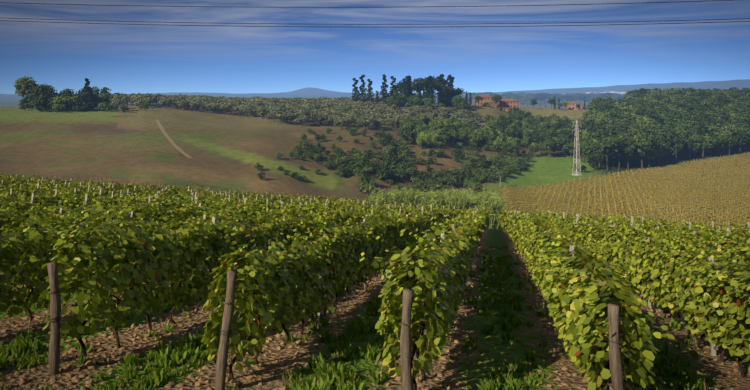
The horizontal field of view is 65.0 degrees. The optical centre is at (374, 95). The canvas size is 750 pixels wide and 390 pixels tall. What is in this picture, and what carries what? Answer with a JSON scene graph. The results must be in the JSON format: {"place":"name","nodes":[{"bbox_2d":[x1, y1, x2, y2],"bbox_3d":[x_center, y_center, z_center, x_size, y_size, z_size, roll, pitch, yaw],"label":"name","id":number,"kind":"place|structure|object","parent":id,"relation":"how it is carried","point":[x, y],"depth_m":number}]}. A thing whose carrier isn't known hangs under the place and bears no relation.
{"place":"outdoors","nodes":[
{"label":"outdoors","id":0,"kind":"place"},
{"bbox_2d":[156,120,191,157],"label":"dirt path","id":1,"kind":"structure","parent":0,"point":[170,139],"depth_m":234.87},
{"bbox_2d":[0,79,749,389],"bbox_3d":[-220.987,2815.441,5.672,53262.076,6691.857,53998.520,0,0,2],"label":"terrain","id":2,"kind":"structure","parent":0,"point":[223,149],"depth_m":197.56},
{"bbox_2d":[474,94,492,105],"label":"villa","id":3,"kind":"object","parent":2,"relation":"on","point":[487,98],"depth_m":497.83},
{"bbox_2d":[492,98,519,111],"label":"villa","id":4,"kind":"object","parent":2,"relation":"on","point":[508,105],"depth_m":496.71},
{"bbox_2d":[563,101,583,109],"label":"farmhouse","id":5,"kind":"object","parent":2,"relation":"on","point":[572,105],"depth_m":600.12},
{"bbox_2d":[571,121,580,175],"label":"transmission tower","id":6,"kind":"structure","parent":2,"relation":"on","point":[576,165],"depth_m":283.95},
{"bbox_2d":[0,0,749,93],"label":"sky","id":7,"kind":"structure","parent":0,"point":[121,57]},
{"bbox_2d":[4,0,749,26],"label":"power line wires","id":8,"kind":"object","parent":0,"point":[381,24],"depth_m":42.04},
{"bbox_2d":[586,91,625,94],"bbox_3d":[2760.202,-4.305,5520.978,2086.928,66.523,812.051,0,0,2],"label":"town house","id":9,"kind":"structure","parent":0,"point":[622,93],"depth_m":5195.27}
]}

